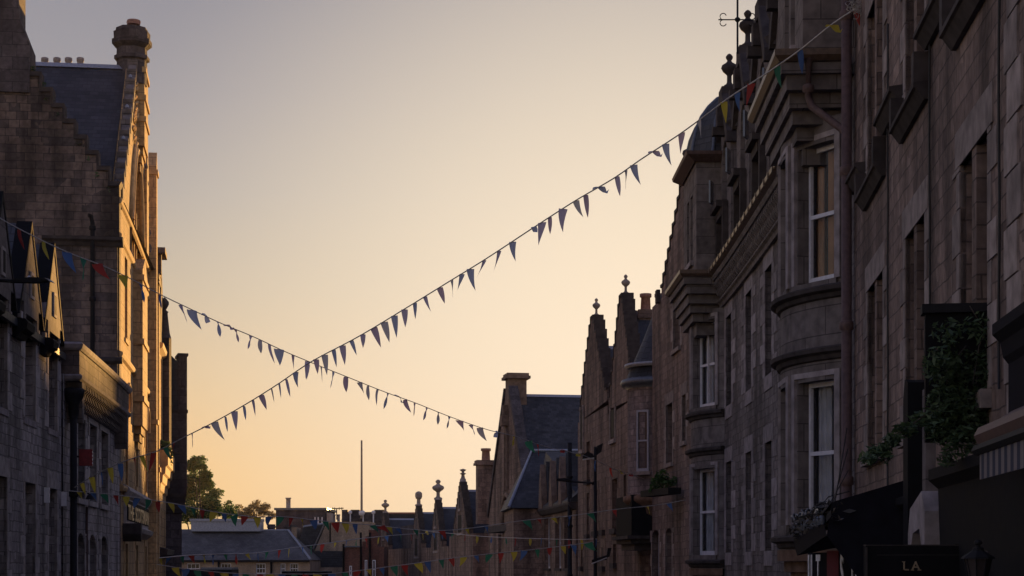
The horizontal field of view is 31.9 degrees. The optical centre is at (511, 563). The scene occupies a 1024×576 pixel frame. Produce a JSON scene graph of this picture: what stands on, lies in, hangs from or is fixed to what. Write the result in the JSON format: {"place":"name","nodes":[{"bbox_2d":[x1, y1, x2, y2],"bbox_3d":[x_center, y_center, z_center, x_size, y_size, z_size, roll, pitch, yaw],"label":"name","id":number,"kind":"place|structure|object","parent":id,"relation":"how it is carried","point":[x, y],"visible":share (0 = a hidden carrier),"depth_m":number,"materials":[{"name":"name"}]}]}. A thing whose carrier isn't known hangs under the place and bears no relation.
{"place":"outdoors","nodes":[
{"label":"outdoors","id":0,"kind":"place"},
{"bbox_2d":[341,510,388,529],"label":"crenellated block","id":1,"kind":"structure","parent":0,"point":[375,516],"depth_m":188.00,"materials":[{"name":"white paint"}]},
{"bbox_2d":[359,440,363,517],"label":"flagpole","id":2,"kind":"object","parent":1,"relation":"on","point":[361,512],"visible":1,"depth_m":186.91,"materials":[{"name":"grey metal"}]},
{"bbox_2d":[26,0,756,528],"label":"sky","id":3,"kind":"structure","parent":0,"point":[325,167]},
{"bbox_3d":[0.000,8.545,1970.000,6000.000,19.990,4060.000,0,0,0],"label":"ground","id":4,"kind":"structure","parent":0,"visible":0},
{"bbox_2d":[0,191,66,575],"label":"terrace house","id":5,"kind":"structure","parent":4,"relation":"on","point":[33,498],"depth_m":34.15,"materials":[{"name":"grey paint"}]},
{"bbox_2d":[0,300,11,416],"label":"window","id":6,"kind":"structure","parent":5,"relation":"in","point":[3,411],"depth_m":31.75,"materials":[{"name":"grey paint"}]},
{"bbox_2d":[0,456,11,575],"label":"window","id":7,"kind":"structure","parent":5,"relation":"in","point":[4,462],"depth_m":31.73,"materials":[{"name":"grey paint"}]},
{"bbox_2d":[0,276,53,283],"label":"wall lamp","id":8,"kind":"object","parent":5,"relation":"attached to","point":[34,280],"visible":1,"depth_m":29.41,"materials":[{"name":"black metal"}]},
{"bbox_2d":[17,311,39,428],"bbox_3d":[-9.231,-3.627,33.942,0.240,2.054,1.940,0,0,-5],"label":"window","id":9,"kind":"structure","parent":5,"relation":"in","point":[33,423],"depth_m":34.49,"materials":[{"name":"grey paint"}]},
{"bbox_2d":[20,463,39,575],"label":"window","id":10,"kind":"structure","parent":5,"relation":"in","point":[29,473],"depth_m":34.12,"materials":[{"name":"grey paint"}]},
{"bbox_2d":[42,332,60,437],"bbox_3d":[-9.455,-3.627,36.490,0.240,2.054,1.940,0,0,-5],"label":"window","id":11,"kind":"structure","parent":5,"relation":"in","point":[50,431],"depth_m":37.04,"materials":[{"name":"grey paint"}]},
{"bbox_2d":[45,470,60,575],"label":"window","id":12,"kind":"structure","parent":5,"relation":"in","point":[52,478],"depth_m":37.02,"materials":[{"name":"grey paint"}]},
{"bbox_2d":[0,218,643,478],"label":"bunting","id":13,"kind":"object","parent":5,"relation":"hanging from","point":[99,269],"visible":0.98,"depth_m":37.47,"materials":[{"name":"blue fabric"}]},
{"bbox_2d":[71,491,683,538],"bbox_3d":[-2.498,-1.075,41.376,15.460,1.045,0.202,0,0,-28],"label":"bunting","id":14,"kind":"object","parent":5,"relation":"hanging from","point":[213,514],"visible":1,"depth_m":40.02,"materials":[{"name":"multicoloured fabric"}]},
{"bbox_2d":[0,0,166,575],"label":"tall gabled building","id":15,"kind":"structure","parent":4,"relation":"on","point":[79,174],"depth_m":48.65,"materials":[{"name":"brown stone"}]},
{"bbox_2d":[123,422,128,485],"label":"window","id":16,"kind":"structure","parent":15,"relation":"in","point":[127,462],"depth_m":50.95,"materials":[{"name":"grey paint"}]},
{"bbox_2d":[124,541,128,575],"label":"window","id":17,"kind":"structure","parent":15,"relation":"in","point":[126,568],"depth_m":50.89,"materials":[{"name":"grey paint"}]},
{"bbox_2d":[123,523,141,541],"bbox_3d":[-10.508,-0.850,49.607,0.500,0.500,0.401,0,0,-7],"label":"bracket ornament","id":18,"kind":"object","parent":15,"relation":"attached to","point":[132,532],"visible":1,"depth_m":49.43,"materials":[{"name":"metal"}]},
{"bbox_2d":[134,434,138,491],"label":"window","id":19,"kind":"structure","parent":15,"relation":"in","point":[136,476],"depth_m":54.75,"materials":[{"name":"grey paint"}]},
{"bbox_2d":[135,542,138,575],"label":"window","id":20,"kind":"structure","parent":15,"relation":"in","point":[136,543],"depth_m":54.80,"materials":[{"name":"brown paint"}]},
{"bbox_2d":[123,484,153,539],"bbox_3d":[-11.263,-1.475,54.255,0.256,1.450,9.612,0,0,-8],"label":"name board","id":21,"kind":"object","parent":15,"relation":"attached to","point":[138,513],"visible":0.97,"depth_m":53.60,"materials":[{"name":"black metal"}]},
{"bbox_2d":[144,431,147,496],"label":"window","id":22,"kind":"structure","parent":15,"relation":"in","point":[145,451],"depth_m":59.05,"materials":[{"name":"grey paint"}]},
{"bbox_2d":[144,540,147,575],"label":"window","id":23,"kind":"structure","parent":15,"relation":"in","point":[145,541],"depth_m":58.99,"materials":[{"name":"grey paint"}]},
{"bbox_2d":[159,532,439,566],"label":"bunting","id":24,"kind":"object","parent":15,"relation":"attached to","point":[191,557],"visible":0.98,"depth_m":75.39,"materials":[{"name":"multicoloured fabric"}]},
{"bbox_2d":[60,341,132,575],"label":"building","id":25,"kind":"structure","parent":4,"relation":"on","point":[105,414],"depth_m":42.15,"materials":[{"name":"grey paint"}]},
{"bbox_2d":[62,387,84,575],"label":"drainpipe","id":26,"kind":"object","parent":25,"relation":"attached to","point":[73,397],"visible":1,"depth_m":37.95,"materials":[{"name":"black metal"}]},
{"bbox_2d":[77,533,85,575],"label":"window","id":27,"kind":"structure","parent":25,"relation":"in","point":[84,551],"depth_m":40.94,"materials":[{"name":"grey paint"}]},
{"bbox_2d":[77,414,87,504],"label":"window","id":28,"kind":"structure","parent":25,"relation":"in","point":[79,500],"depth_m":40.94,"materials":[{"name":"grey paint"}]},
{"bbox_2d":[77,449,92,465],"bbox_3d":[-9.368,-2.300,39.023,0.465,0.360,0.120,0,0,-6],"label":"projecting sign","id":29,"kind":"object","parent":25,"relation":"attached to","point":[85,456],"visible":0.89,"depth_m":38.97,"materials":[{"name":"red metal"}]},
{"bbox_2d":[87,417,98,507],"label":"window","id":30,"kind":"structure","parent":25,"relation":"in","point":[93,423],"depth_m":42.98,"materials":[{"name":"grey paint"}]},
{"bbox_2d":[88,534,98,575],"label":"window","id":31,"kind":"structure","parent":25,"relation":"in","point":[96,551],"depth_m":42.98,"materials":[{"name":"grey paint"}]},
{"bbox_2d":[98,424,109,510],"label":"window","id":32,"kind":"structure","parent":25,"relation":"in","point":[105,507],"depth_m":44.89,"materials":[{"name":"grey paint"}]},
{"bbox_2d":[98,535,109,575],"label":"window","id":33,"kind":"structure","parent":25,"relation":"in","point":[99,537],"depth_m":45.31,"materials":[{"name":"grey paint"}]},
{"bbox_2d":[160,275,174,575],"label":"bay fronted house","id":34,"kind":"structure","parent":4,"relation":"on","point":[167,469],"depth_m":67.78,"materials":[{"name":"brown stone"}]},
{"bbox_2d":[161,439,183,464],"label":"hanging plant","id":35,"kind":"object","parent":34,"relation":"hanging from","point":[164,443],"visible":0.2,"depth_m":66.49,"materials":[{"name":"green plant"}]},
{"bbox_2d":[166,353,187,575],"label":"square tower","id":36,"kind":"structure","parent":4,"relation":"on","point":[177,492],"depth_m":70.54,"materials":[{"name":"stone"}]},
{"bbox_2d":[182,454,237,528],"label":"tree","id":37,"kind":"object","parent":4,"relation":"on","point":[204,482],"visible":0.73,"depth_m":181.25,"materials":[{"name":"green plant"}]},
{"bbox_2d":[187,567,238,575],"bbox_3d":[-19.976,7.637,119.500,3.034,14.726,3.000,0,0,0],"label":"van","id":38,"kind":"object","parent":4,"relation":"on","point":[229,570],"visible":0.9,"depth_m":118.00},
{"bbox_2d":[218,506,239,518],"bbox_3d":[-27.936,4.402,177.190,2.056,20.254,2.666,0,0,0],"label":"tree","id":39,"kind":"object","parent":4,"relation":"on","point":[230,510],"visible":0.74,"depth_m":177.24,"materials":[{"name":"green plant"}]},
{"bbox_2d":[182,519,320,575],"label":"long cottage","id":40,"kind":"structure","parent":4,"relation":"on","point":[213,536],"depth_m":151.66,"materials":[{"name":"white paint"}]},
{"bbox_2d":[187,563,199,568],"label":"window","id":41,"kind":"structure","parent":40,"relation":"in","point":[189,565],"depth_m":150.12,"materials":[{"name":"white paint"}]},
{"bbox_2d":[255,563,265,575],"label":"window","id":42,"kind":"structure","parent":40,"relation":"in","point":[260,567],"depth_m":150.12,"materials":[{"name":"white paint"}]},
{"bbox_2d":[234,499,275,518],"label":"tree","id":43,"kind":"object","parent":4,"relation":"on","point":[259,511],"visible":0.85,"depth_m":214.28,"materials":[{"name":"green plant"}]},
{"bbox_2d":[274,498,335,532],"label":"flat roofed block","id":44,"kind":"structure","parent":4,"relation":"on","point":[324,514],"depth_m":172.00,"materials":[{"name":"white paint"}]},
{"bbox_2d":[281,571,331,575],"bbox_3d":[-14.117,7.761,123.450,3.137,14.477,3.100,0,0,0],"label":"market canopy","id":45,"kind":"object","parent":4,"relation":"on","point":[298,573],"visible":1,"depth_m":122.00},
{"bbox_2d":[283,522,374,575],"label":"cream gable house","id":46,"kind":"structure","parent":4,"relation":"on","point":[330,555],"depth_m":159.69,"materials":[{"name":"beige stone"}]},
{"bbox_2d":[342,530,387,575],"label":"brick house","id":47,"kind":"structure","parent":4,"relation":"on","point":[371,553],"depth_m":150.00,"materials":[{"name":"brown brick"}]},
{"bbox_2d":[380,500,413,575],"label":"gabled house","id":48,"kind":"structure","parent":4,"relation":"on","point":[397,545],"depth_m":176.54,"materials":[{"name":"stone"}]},
{"bbox_2d":[388,512,414,517],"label":"roof range","id":49,"kind":"structure","parent":48,"relation":"attached to","point":[401,514],"depth_m":196.00,"materials":[{"name":"stone"}]},
{"bbox_2d":[405,491,433,575],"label":"gabled house","id":50,"kind":"structure","parent":4,"relation":"on","point":[417,551],"depth_m":154.32,"materials":[{"name":"stone"}]},
{"bbox_2d":[427,480,455,575],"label":"gabled house","id":51,"kind":"structure","parent":4,"relation":"on","point":[443,518],"depth_m":139.11,"materials":[{"name":"stone"}]},
{"bbox_2d":[433,531,437,552],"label":"window","id":52,"kind":"structure","parent":51,"relation":"in","point":[435,540],"depth_m":140.00,"materials":[{"name":"black glass"}]},
{"bbox_2d":[449,448,493,575],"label":"gabled house","id":53,"kind":"structure","parent":4,"relation":"on","point":[471,509],"depth_m":120.39,"materials":[{"name":"stone"}]},
{"bbox_2d":[457,513,462,535],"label":"window","id":54,"kind":"structure","parent":53,"relation":"in","point":[459,518],"depth_m":124.96,"materials":[{"name":"black glass"}]},
{"bbox_2d":[484,373,580,575],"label":"gabled hall","id":55,"kind":"structure","parent":4,"relation":"on","point":[525,485],"depth_m":96.80,"materials":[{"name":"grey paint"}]},
{"bbox_2d":[500,405,508,490],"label":"lancet window","id":56,"kind":"structure","parent":55,"relation":"in","point":[504,418],"depth_m":102.87,"materials":[{"name":"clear glass"}]},
{"bbox_2d":[543,515,551,570],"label":"window","id":57,"kind":"structure","parent":55,"relation":"in","point":[550,520],"depth_m":91.16,"materials":[{"name":"white paint"}]},
{"bbox_2d":[554,513,561,570],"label":"window","id":58,"kind":"structure","parent":55,"relation":"in","point":[559,514],"depth_m":87.54,"materials":[{"name":"white paint"}]},
{"bbox_2d":[563,511,567,570],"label":"window","id":59,"kind":"structure","parent":55,"relation":"in","point":[565,513],"depth_m":84.37,"materials":[{"name":"white paint"}]},
{"bbox_2d":[567,443,572,575],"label":"drainpipe","id":60,"kind":"object","parent":55,"relation":"attached to","point":[569,476],"visible":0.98,"depth_m":80.12,"materials":[{"name":"black metal"}]},
{"bbox_2d":[578,298,612,575],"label":"gabled house","id":61,"kind":"structure","parent":4,"relation":"on","point":[593,410],"depth_m":74.47,"materials":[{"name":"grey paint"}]},
{"bbox_2d":[578,536,583,570],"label":"window","id":62,"kind":"structure","parent":61,"relation":"in","point":[580,568],"depth_m":77.56,"materials":[{"name":"grey paint"}]},
{"bbox_2d":[579,405,583,453],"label":"window","id":63,"kind":"structure","parent":61,"relation":"in","point":[581,412],"depth_m":77.75,"materials":[{"name":"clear glass"}]},
{"bbox_2d":[583,432,590,484],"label":"window","id":64,"kind":"structure","parent":61,"relation":"in","point":[588,436],"depth_m":75.58,"materials":[{"name":"grey paint"}]},
{"bbox_2d":[583,484,590,538],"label":"window","id":65,"kind":"structure","parent":61,"relation":"in","point":[586,536],"depth_m":75.87,"materials":[{"name":"grey paint"}]},
{"bbox_2d":[591,481,598,535],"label":"window","id":66,"kind":"structure","parent":61,"relation":"in","point":[597,481],"depth_m":72.97,"materials":[{"name":"grey paint"}]},
{"bbox_2d":[598,274,660,575],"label":"gabled house","id":67,"kind":"structure","parent":4,"relation":"on","point":[632,324],"depth_m":66.53,"materials":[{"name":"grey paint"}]},
{"bbox_2d":[598,477,605,534],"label":"window","id":68,"kind":"structure","parent":67,"relation":"in","point":[603,480],"depth_m":71.12,"materials":[{"name":"grey paint"}]},
{"bbox_2d":[598,538,605,570],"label":"window","id":69,"kind":"structure","parent":67,"relation":"in","point":[602,541],"depth_m":71.35,"materials":[{"name":"grey paint"}]},
{"bbox_2d":[608,404,615,444],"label":"window","id":70,"kind":"structure","parent":67,"relation":"in","point":[612,413],"depth_m":68.78,"materials":[{"name":"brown glass"}]},
{"bbox_2d":[609,535,617,567],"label":"window","id":71,"kind":"structure","parent":67,"relation":"in","point":[611,565],"depth_m":68.14,"materials":[{"name":"grey paint"}]},
{"bbox_2d":[609,469,618,533],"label":"window","id":72,"kind":"structure","parent":67,"relation":"in","point":[614,473],"depth_m":68.31,"materials":[{"name":"grey paint"}]},
{"bbox_2d":[622,465,627,496],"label":"window","id":73,"kind":"structure","parent":67,"relation":"in","point":[624,467],"depth_m":65.44,"materials":[{"name":"grey paint"}]},
{"bbox_2d":[611,495,651,550],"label":"balcony","id":74,"kind":"structure","parent":67,"relation":"attached to","point":[633,527],"depth_m":58.87,"materials":[{"name":"metal"}]},
{"bbox_2d":[650,149,691,575],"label":"gabled house","id":75,"kind":"structure","parent":4,"relation":"on","point":[671,445],"depth_m":54.06,"materials":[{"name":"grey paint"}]},
{"bbox_2d":[620,295,660,515],"bbox_3d":[5.050,-4.665,59.400,2.960,9.030,2.960,0,0,0],"label":"corner turret","id":76,"kind":"object","parent":75,"relation":"attached to","point":[637,382],"visible":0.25,"depth_m":58.56,"materials":[{"name":"stone"}]},
{"bbox_2d":[633,410,650,474],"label":"window","id":77,"kind":"structure","parent":76,"relation":"in","point":[639,471],"depth_m":58.42,"materials":[{"name":"grey paint"}]},
{"bbox_2d":[650,530,660,575],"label":"window","id":78,"kind":"structure","parent":75,"relation":"in","point":[651,540],"depth_m":58.13,"materials":[{"name":"grey paint"}]},
{"bbox_2d":[640,469,680,496],"bbox_3d":[4.527,-2.390,52.754,0.914,0.816,2.574,0,0,-14],"label":"window box","id":79,"kind":"object","parent":75,"relation":"attached to","point":[663,481],"visible":1,"depth_m":52.89,"materials":[{"name":"green metal"}]},
{"bbox_2d":[663,528,673,575],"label":"window","id":80,"kind":"structure","parent":75,"relation":"in","point":[664,535],"depth_m":55.23,"materials":[{"name":"grey paint"}]},
{"bbox_2d":[663,390,674,468],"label":"window","id":81,"kind":"structure","parent":75,"relation":"in","point":[669,397],"depth_m":54.53,"materials":[{"name":"grey paint"}]},
{"bbox_2d":[670,304,681,355],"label":"window","id":82,"kind":"structure","parent":75,"relation":"in","point":[678,348],"depth_m":53.71,"materials":[{"name":"grey paint"}]},
{"bbox_2d":[679,381,687,446],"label":"window","id":83,"kind":"structure","parent":75,"relation":"in","point":[683,388],"depth_m":51.72,"materials":[{"name":"grey paint"}]},
{"bbox_2d":[665,0,854,575],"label":"curved tenement","id":84,"kind":"structure","parent":4,"relation":"on","point":[753,292],"depth_m":35.60,"materials":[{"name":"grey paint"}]},
{"bbox_2d":[689,472,705,559],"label":"window","id":85,"kind":"structure","parent":84,"relation":"in","point":[705,472],"depth_m":45.31,"materials":[{"name":"white paint"}]},
{"bbox_2d":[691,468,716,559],"bbox_3d":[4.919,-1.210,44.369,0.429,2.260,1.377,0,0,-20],"label":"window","id":86,"kind":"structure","parent":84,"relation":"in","point":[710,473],"depth_m":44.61,"materials":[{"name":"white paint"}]},
{"bbox_2d":[691,322,716,412],"bbox_3d":[4.919,-4.860,44.369,0.429,2.240,1.377,0,0,-20],"label":"window","id":87,"kind":"structure","parent":84,"relation":"in","point":[710,341],"depth_m":44.49,"materials":[{"name":"white paint"}]},
{"bbox_2d":[724,297,735,419],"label":"window","id":88,"kind":"structure","parent":84,"relation":"in","point":[728,308],"depth_m":42.44,"materials":[{"name":"grey paint"}]},
{"bbox_2d":[724,445,735,564],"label":"window","id":89,"kind":"structure","parent":84,"relation":"in","point":[728,452],"depth_m":42.42,"materials":[{"name":"grey paint"}]},
{"bbox_2d":[741,272,755,406],"bbox_3d":[5.305,-4.850,39.011,0.358,2.780,2.521,0,0,0],"label":"window","id":90,"kind":"structure","parent":84,"relation":"in","point":[748,284],"depth_m":39.08,"materials":[{"name":"grey paint"}]},
{"bbox_2d":[741,434,755,565],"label":"window","id":91,"kind":"structure","parent":84,"relation":"in","point":[748,441],"depth_m":38.93,"materials":[{"name":"grey paint"}]},
{"bbox_2d":[760,244,776,392],"bbox_3d":[5.266,-4.850,35.725,0.364,2.780,2.521,0,0,0],"label":"window","id":92,"kind":"structure","parent":84,"relation":"in","point":[768,260],"depth_m":35.62,"materials":[{"name":"grey paint"}]},
{"bbox_2d":[760,422,776,565],"bbox_3d":[5.266,-1.355,35.725,0.362,2.810,2.521,0,0,0],"label":"window","id":93,"kind":"structure","parent":84,"relation":"in","point":[768,431],"depth_m":35.60,"materials":[{"name":"grey paint"}]},
{"bbox_2d":[778,525,788,533],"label":"window","id":94,"kind":"structure","parent":84,"relation":"in","point":[785,529],"depth_m":27.57,"materials":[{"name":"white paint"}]},
{"bbox_2d":[793,143,837,290],"bbox_3d":[4.678,-5.125,26.668,0.464,2.150,1.030,0,0,-28],"label":"window","id":95,"kind":"structure","parent":84,"relation":"in","point":[822,215],"depth_m":26.93,"materials":[{"name":"white paint"}]},
{"bbox_2d":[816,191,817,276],"bbox_3d":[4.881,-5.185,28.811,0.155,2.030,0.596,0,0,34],"label":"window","id":96,"kind":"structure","parent":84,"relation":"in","point":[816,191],"depth_m":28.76,"materials":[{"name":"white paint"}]},
{"bbox_2d":[816,395,818,504],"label":"window","id":97,"kind":"structure","parent":84,"relation":"in","point":[817,396],"depth_m":28.81,"materials":[{"name":"white paint"}]},
{"bbox_2d":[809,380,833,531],"bbox_3d":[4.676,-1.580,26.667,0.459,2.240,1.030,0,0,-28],"label":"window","id":98,"kind":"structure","parent":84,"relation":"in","point":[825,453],"depth_m":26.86,"materials":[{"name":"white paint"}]},
{"bbox_2d":[845,0,1023,575],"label":"sandstone building","id":99,"kind":"structure","parent":4,"relation":"on","point":[934,180],"depth_m":17.54,"materials":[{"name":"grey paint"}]},
{"bbox_2d":[68,5,859,492],"bbox_3d":[-2.278,-4.495,31.520,19.471,6.541,0.217,0,0,43],"label":"bunting","id":100,"kind":"object","parent":99,"relation":"attached to","point":[538,227],"visible":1,"depth_m":30.15,"materials":[{"name":"blue fabric"}]},
{"bbox_2d":[803,0,853,498],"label":"drainpipe","id":101,"kind":"object","parent":99,"relation":"attached to","point":[846,322],"visible":0.89,"depth_m":25.37,"materials":[{"name":"metal"}]},
{"bbox_2d":[808,551,855,575],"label":"shop banner","id":102,"kind":"object","parent":99,"relation":"attached to","point":[831,563],"visible":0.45,"depth_m":21.58,"materials":[{"name":"fabric"}]},
{"bbox_2d":[785,428,902,575],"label":"draped canopy","id":103,"kind":"object","parent":99,"relation":"attached to","point":[852,525],"visible":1,"depth_m":19.36,"materials":[{"name":"black fabric"}]},
{"bbox_2d":[846,0,860,18],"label":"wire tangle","id":104,"kind":"object","parent":99,"relation":"attached to","point":[856,8],"visible":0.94,"depth_m":24.79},
{"bbox_2d":[863,544,959,575],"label":"hanging sign","id":105,"kind":"object","parent":99,"relation":"attached to","point":[911,560],"visible":0.92,"depth_m":15.85,"materials":[{"name":"wood"}]},
{"bbox_2d":[857,306,988,467],"bbox_3d":[3.540,-1.476,15.069,1.284,1.360,0.456,0,0,0],"label":"trailing ivy","id":106,"kind":"object","parent":99,"relation":"attached to","point":[873,453],"visible":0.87,"depth_m":15.02,"materials":[{"name":"green plant"}]},
{"bbox_2d":[920,302,987,442],"bbox_3d":[3.832,-1.612,15.214,0.698,1.162,0.230,0,0,9],"label":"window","id":107,"kind":"structure","parent":99,"relation":"attached to","point":[940,313],"depth_m":15.15,"materials":[{"name":"black metal"}]},
{"bbox_2d":[961,540,994,575],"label":"wall lantern","id":108,"kind":"object","parent":99,"relation":"attached to","point":[977,560],"depth_m":13.14,"materials":[{"name":"black metal"}]},
{"bbox_2d":[971,406,1023,479],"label":"striped awning","id":109,"kind":"object","parent":99,"relation":"attached to","point":[998,448],"visible":1,"depth_m":12.00,"materials":[{"name":"white fabric"}]},
{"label":"right pavement","id":110,"kind":"structure","parent":0,"visible":0},
{"bbox_2d":[556,443,611,575],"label":"street lamp","id":111,"kind":"object","parent":110,"relation":"on","point":[597,451],"visible":1,"depth_m":65.94,"materials":[{"name":"black metal"}]},
{"bbox_2d":[157,541,598,575],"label":"bunting","id":112,"kind":"object","parent":111,"relation":"hanging from","point":[394,569],"visible":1,"depth_m":63.43,"materials":[{"name":"multicoloured fabric"}]},
{"bbox_2d":[425,531,596,548],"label":"bunting","id":113,"kind":"object","parent":111,"relation":"hanging from","point":[530,540],"visible":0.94,"depth_m":78.72,"materials":[{"name":"multicoloured fabric"}]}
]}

